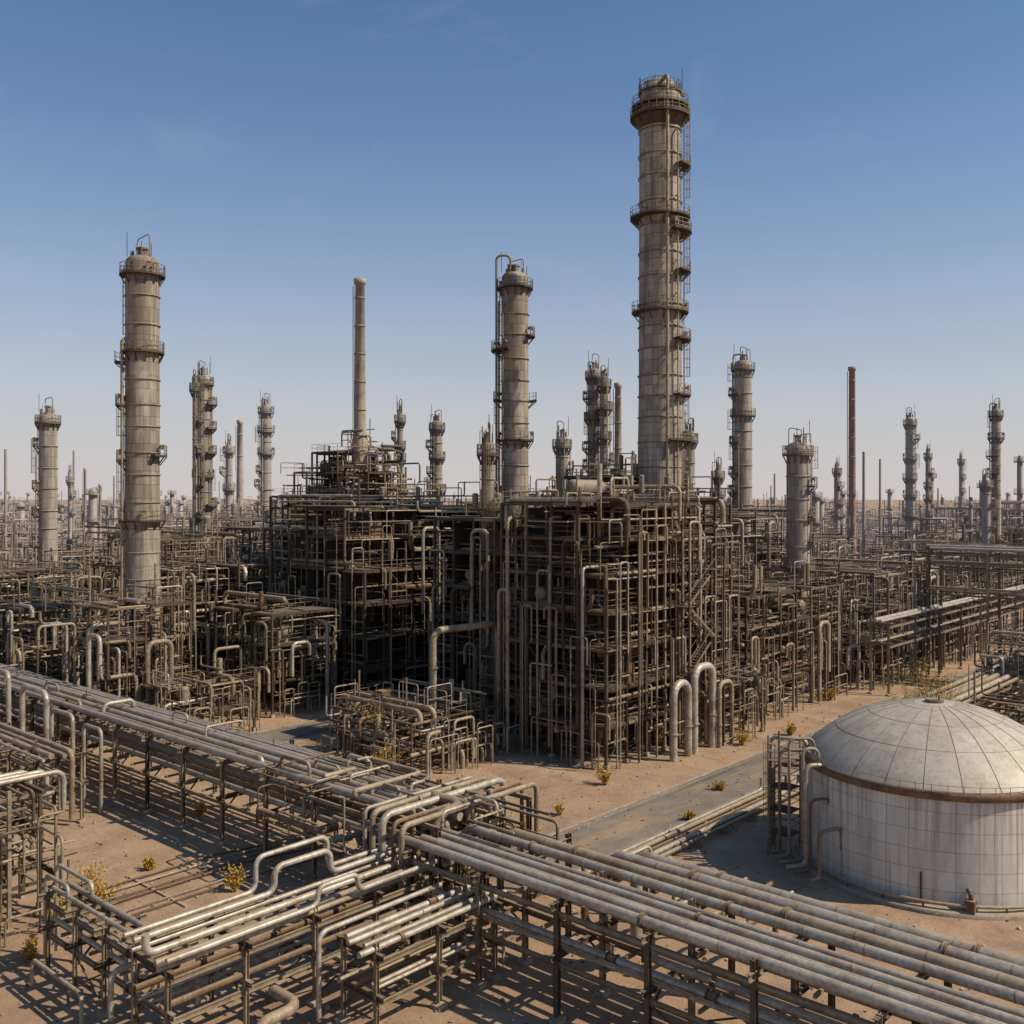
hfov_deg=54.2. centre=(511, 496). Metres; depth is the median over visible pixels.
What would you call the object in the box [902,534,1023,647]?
process structure
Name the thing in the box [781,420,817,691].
distillation column
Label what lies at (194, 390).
distillation column
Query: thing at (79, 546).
process structure
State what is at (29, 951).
dry shrub
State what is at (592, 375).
distillation column
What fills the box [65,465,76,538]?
distillation column
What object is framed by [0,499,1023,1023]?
ground
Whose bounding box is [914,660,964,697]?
dry shrub
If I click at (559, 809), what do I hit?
dry shrub
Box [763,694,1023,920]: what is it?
storage tank
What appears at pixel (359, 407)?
chimney
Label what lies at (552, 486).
process structure
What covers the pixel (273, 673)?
process structure
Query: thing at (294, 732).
road
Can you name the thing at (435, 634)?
gooseneck pipe
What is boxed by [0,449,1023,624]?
distant refinery
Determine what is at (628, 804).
kerb
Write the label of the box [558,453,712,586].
process structure
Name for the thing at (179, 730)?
pipe rack
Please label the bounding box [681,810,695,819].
dry shrub
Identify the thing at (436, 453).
distillation column
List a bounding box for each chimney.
[82,468,86,543]
[97,484,101,544]
[236,420,243,537]
[351,278,367,527]
[613,383,621,484]
[847,366,855,557]
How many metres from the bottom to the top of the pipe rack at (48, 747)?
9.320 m
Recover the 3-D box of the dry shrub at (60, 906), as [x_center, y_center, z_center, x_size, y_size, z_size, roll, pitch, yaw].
[-26.424,24.103,58.310,1.586,1.957,2.623,0,0,1]
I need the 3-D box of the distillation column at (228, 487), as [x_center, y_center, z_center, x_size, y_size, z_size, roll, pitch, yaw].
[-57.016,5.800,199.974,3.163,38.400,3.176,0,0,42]
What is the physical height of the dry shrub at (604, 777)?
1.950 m
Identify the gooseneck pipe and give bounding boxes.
[428,621,496,756]
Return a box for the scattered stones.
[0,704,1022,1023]
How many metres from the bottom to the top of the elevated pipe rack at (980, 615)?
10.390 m
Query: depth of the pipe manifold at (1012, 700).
97.21 m
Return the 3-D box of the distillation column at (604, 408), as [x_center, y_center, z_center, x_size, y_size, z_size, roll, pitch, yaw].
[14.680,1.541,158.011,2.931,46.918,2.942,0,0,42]
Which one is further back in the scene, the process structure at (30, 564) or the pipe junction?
the process structure at (30, 564)
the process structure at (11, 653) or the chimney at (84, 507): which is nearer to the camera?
the process structure at (11, 653)
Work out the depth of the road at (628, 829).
80.50 m
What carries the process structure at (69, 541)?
on the ground
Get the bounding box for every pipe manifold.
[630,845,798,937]
[668,639,773,761]
[968,653,1023,724]
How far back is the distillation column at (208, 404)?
159.17 m
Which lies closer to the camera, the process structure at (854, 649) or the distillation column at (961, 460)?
the process structure at (854, 649)
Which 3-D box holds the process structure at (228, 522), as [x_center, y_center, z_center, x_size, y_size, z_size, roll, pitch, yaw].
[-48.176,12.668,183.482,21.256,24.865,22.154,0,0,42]
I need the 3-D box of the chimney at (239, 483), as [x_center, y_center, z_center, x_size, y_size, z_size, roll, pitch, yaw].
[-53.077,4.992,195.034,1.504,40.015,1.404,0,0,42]
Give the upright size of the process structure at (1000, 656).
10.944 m
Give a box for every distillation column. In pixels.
[30,397,60,616]
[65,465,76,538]
[114,234,166,707]
[189,362,204,574]
[198,356,217,643]
[219,430,235,544]
[254,389,274,575]
[391,399,405,486]
[425,404,445,503]
[476,421,501,721]
[491,252,536,556]
[552,417,573,506]
[582,350,599,474]
[595,358,614,483]
[630,69,691,555]
[682,444,688,528]
[685,417,698,555]
[710,451,725,537]
[727,346,755,577]
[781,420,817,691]
[831,455,844,554]
[902,404,919,584]
[923,444,934,565]
[957,451,966,529]
[979,469,996,592]
[985,394,1004,617]
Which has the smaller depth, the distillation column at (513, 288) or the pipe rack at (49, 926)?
the pipe rack at (49, 926)
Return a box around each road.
[161,696,439,758]
[489,652,1023,888]
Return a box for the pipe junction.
[254,751,559,942]
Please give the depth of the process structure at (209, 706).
104.09 m
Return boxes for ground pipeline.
[61,831,355,924]
[544,773,798,875]
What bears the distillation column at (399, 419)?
on the ground
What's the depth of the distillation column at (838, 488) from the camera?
249.35 m
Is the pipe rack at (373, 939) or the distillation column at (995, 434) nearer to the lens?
the pipe rack at (373, 939)
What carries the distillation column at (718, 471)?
on the ground
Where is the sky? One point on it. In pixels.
(856, 199)
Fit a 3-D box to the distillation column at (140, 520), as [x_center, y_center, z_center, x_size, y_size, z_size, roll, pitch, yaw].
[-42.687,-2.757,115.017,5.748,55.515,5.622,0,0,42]
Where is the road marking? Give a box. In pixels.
[554,652,1019,868]
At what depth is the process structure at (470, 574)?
110.65 m
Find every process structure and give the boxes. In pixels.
[0,544,87,636]
[0,544,115,679]
[0,554,27,567]
[0,573,122,721]
[17,523,165,574]
[36,563,202,744]
[58,529,191,608]
[75,537,273,700]
[77,511,251,666]
[114,655,259,747]
[176,498,285,600]
[205,573,349,719]
[213,497,292,660]
[263,419,449,657]
[269,479,480,704]
[429,490,571,733]
[480,474,578,507]
[497,456,739,769]
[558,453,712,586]
[684,495,785,654]
[684,550,847,724]
[757,514,868,640]
[771,536,934,690]
[840,524,982,668]
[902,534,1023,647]
[974,617,1023,698]
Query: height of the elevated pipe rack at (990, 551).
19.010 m
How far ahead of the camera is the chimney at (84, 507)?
259.77 m
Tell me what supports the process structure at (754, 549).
on the ground
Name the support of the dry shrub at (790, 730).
on the ground
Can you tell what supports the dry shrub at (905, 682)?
on the ground
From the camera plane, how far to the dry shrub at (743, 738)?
100.60 m
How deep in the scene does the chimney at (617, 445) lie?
164.52 m
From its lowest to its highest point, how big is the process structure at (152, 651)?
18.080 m
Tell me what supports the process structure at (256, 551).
on the ground
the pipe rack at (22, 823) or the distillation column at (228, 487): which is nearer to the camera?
the pipe rack at (22, 823)
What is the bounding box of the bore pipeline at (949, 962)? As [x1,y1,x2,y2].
[459,813,1023,1023]
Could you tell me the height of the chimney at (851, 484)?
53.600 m
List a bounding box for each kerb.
[461,664,985,891]
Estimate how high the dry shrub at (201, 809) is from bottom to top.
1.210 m
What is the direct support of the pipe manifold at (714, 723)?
on the ground
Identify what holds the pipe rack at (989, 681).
on the ground
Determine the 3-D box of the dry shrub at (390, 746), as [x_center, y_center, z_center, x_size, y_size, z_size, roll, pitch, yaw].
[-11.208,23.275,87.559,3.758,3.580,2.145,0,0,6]
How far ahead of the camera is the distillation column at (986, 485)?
199.34 m
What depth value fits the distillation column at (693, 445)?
144.42 m
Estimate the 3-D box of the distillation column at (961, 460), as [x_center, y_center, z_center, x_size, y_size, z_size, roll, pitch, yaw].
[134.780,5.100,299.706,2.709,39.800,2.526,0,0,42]
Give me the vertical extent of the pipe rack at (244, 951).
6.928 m
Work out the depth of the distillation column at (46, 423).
148.91 m
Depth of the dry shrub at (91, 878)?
61.54 m
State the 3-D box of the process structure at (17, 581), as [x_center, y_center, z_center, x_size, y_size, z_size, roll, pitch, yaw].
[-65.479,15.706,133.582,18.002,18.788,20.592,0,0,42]
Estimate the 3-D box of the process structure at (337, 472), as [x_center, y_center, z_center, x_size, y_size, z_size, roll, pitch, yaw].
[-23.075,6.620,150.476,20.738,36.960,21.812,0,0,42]
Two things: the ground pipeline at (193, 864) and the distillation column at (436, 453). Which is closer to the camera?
the ground pipeline at (193, 864)
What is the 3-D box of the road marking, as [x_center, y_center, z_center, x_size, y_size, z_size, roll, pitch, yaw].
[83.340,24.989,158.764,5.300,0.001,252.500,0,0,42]
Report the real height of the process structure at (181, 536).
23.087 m
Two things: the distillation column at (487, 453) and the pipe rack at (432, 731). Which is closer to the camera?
the pipe rack at (432, 731)
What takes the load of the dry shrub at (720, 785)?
on the ground
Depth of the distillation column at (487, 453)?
111.30 m
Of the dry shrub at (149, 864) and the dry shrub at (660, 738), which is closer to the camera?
the dry shrub at (149, 864)
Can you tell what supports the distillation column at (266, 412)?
on the ground
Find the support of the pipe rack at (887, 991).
on the ground
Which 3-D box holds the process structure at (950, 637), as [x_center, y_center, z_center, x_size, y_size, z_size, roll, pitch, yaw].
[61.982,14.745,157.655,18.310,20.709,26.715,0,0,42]
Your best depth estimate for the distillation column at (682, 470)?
142.12 m
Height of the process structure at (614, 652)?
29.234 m
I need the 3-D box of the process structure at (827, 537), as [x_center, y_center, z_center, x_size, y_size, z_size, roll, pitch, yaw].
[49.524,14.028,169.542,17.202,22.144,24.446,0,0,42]
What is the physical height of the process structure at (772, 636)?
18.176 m
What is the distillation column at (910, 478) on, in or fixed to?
on the ground
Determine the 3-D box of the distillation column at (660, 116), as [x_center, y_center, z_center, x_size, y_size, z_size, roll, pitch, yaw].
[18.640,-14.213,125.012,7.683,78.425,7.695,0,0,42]
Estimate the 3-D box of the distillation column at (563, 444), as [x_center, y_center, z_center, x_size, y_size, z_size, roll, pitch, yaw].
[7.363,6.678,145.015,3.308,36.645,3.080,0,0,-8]
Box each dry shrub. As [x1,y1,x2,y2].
[18,933,39,960]
[41,896,72,917]
[71,860,110,903]
[95,880,122,912]
[142,855,156,870]
[192,800,206,815]
[223,863,245,892]
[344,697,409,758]
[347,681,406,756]
[364,743,404,766]
[553,802,564,814]
[595,764,611,785]
[653,717,668,744]
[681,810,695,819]
[710,780,726,790]
[734,730,751,744]
[781,721,796,734]
[823,688,838,699]
[878,650,955,697]
[883,661,933,698]
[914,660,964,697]
[927,672,990,705]
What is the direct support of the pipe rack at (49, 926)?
on the ground
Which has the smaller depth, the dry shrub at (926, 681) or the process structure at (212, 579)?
the dry shrub at (926, 681)
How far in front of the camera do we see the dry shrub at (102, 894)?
60.05 m
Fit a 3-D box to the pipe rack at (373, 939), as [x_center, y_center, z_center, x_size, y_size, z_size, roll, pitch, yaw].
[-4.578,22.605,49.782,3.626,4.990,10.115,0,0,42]
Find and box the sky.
[0,0,1023,499]
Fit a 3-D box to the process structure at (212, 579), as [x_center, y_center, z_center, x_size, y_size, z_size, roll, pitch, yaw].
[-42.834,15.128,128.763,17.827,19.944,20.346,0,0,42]
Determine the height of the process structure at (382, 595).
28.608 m
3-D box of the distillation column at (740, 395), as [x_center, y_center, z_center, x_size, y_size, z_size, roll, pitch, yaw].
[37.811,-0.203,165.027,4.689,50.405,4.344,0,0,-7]
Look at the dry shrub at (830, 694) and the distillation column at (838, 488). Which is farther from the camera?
the distillation column at (838, 488)
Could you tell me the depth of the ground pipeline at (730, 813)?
74.27 m
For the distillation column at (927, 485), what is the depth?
259.48 m
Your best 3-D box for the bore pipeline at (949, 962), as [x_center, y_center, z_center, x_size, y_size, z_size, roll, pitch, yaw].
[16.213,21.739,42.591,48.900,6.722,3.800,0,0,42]
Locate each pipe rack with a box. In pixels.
[0,663,505,934]
[0,668,103,833]
[0,758,77,951]
[30,864,180,1023]
[108,835,438,1023]
[316,882,506,1023]
[320,670,525,779]
[402,827,1023,1023]
[866,584,1023,696]
[917,654,1023,711]
[924,544,1023,676]
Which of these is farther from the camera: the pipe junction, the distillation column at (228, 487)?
the distillation column at (228, 487)
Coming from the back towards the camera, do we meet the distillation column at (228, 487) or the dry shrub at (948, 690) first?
the distillation column at (228, 487)
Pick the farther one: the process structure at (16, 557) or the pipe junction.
the process structure at (16, 557)
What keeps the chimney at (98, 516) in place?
on the ground
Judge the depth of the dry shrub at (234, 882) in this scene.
63.23 m
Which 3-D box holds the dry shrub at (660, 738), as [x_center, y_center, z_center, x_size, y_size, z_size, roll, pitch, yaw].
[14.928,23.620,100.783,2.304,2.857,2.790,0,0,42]

